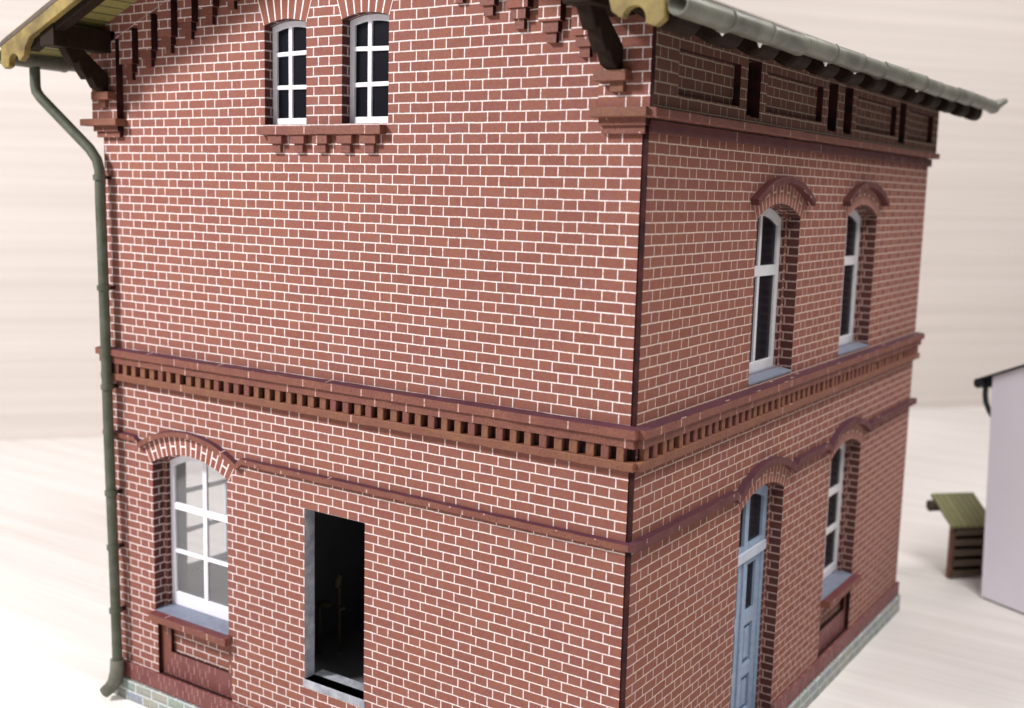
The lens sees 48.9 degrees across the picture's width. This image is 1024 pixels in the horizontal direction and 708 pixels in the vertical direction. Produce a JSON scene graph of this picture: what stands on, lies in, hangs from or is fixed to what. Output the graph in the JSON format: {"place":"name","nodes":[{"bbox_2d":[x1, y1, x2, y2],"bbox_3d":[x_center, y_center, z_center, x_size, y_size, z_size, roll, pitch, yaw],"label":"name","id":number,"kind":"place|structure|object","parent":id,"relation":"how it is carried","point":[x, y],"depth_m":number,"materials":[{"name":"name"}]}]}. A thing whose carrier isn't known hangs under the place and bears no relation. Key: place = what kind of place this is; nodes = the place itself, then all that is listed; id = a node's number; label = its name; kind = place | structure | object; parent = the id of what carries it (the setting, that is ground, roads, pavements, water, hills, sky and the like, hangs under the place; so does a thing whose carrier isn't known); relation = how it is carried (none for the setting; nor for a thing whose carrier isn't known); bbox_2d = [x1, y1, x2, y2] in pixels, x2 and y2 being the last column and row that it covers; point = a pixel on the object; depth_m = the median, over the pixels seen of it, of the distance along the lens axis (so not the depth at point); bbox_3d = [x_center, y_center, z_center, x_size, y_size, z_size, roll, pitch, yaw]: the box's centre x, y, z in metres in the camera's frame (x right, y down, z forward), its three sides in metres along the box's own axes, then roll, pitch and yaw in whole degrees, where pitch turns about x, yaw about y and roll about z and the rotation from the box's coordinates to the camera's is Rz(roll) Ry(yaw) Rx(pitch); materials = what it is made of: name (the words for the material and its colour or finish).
{"place":"outdoors","nodes":[
{"label":"outdoors","id":0,"kind":"place"},
{"bbox_2d":[0,0,1007,707],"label":"brick house","id":1,"kind":"structure","parent":0,"point":[508,352],"depth_m":11.99,"materials":[{"name":"brick"}]},
{"bbox_2d":[170,456,228,620],"bbox_3d":[-3.786,2.238,13.929,1.270,2.020,0.045,7,10,33],"label":"window","id":2,"kind":"structure","parent":1,"relation":"in","point":[204,605],"depth_m":14.03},
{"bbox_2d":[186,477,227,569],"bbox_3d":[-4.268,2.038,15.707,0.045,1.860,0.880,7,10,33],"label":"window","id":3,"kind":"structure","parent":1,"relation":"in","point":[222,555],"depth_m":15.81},
{"bbox_2d":[273,21,305,124],"bbox_3d":[-2.345,-3.024,12.145,0.616,1.093,0.045,7,10,33],"label":"window","id":4,"kind":"structure","parent":1,"relation":"in","point":[289,38],"depth_m":12.18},
{"bbox_2d":[350,14,388,122],"bbox_3d":[-1.412,-2.910,11.526,0.620,1.093,0.045,7,10,33],"label":"window","id":5,"kind":"structure","parent":1,"relation":"in","point":[369,34],"depth_m":11.55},
{"bbox_2d":[730,485,767,707],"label":"door","id":6,"kind":"structure","parent":1,"relation":"in","point":[752,541],"depth_m":13.48,"materials":[{"name":"blue paint"}]},
{"bbox_2d":[749,208,781,372],"bbox_3d":[2.761,-0.723,12.742,0.045,1.890,1.240,7,10,33],"label":"window","id":7,"kind":"structure","parent":1,"relation":"in","point":[768,237],"depth_m":12.98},
{"bbox_2d":[823,443,844,578],"bbox_3d":[4.372,2.184,15.702,0.045,2.010,1.240,7,10,33],"label":"window","id":8,"kind":"structure","parent":1,"relation":"in","point":[837,462],"depth_m":16.02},
{"bbox_2d":[839,209,860,344],"bbox_3d":[4.454,-1.041,15.234,0.045,1.890,1.240,7,10,33],"label":"window","id":9,"kind":"structure","parent":1,"relation":"in","point":[854,219],"depth_m":15.55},
{"bbox_2d":[0,0,1023,439],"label":"wall","id":10,"kind":"structure","parent":0,"point":[970,310],"depth_m":34.16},
{"bbox_2d":[0,407,1023,707],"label":"table","id":11,"kind":"object","parent":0,"point":[938,641],"depth_m":18.78,"materials":[{"name":"beige wood"}]},
{"bbox_2d":[926,492,985,578],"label":"timber ramp","id":12,"kind":"structure","parent":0,"point":[963,513],"depth_m":20.16,"materials":[{"name":"brown wood"}]},
{"bbox_2d":[973,364,1023,613],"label":"pale building","id":13,"kind":"structure","parent":0,"point":[1003,571],"depth_m":18.65,"materials":[{"name":"white paint"}]}
]}

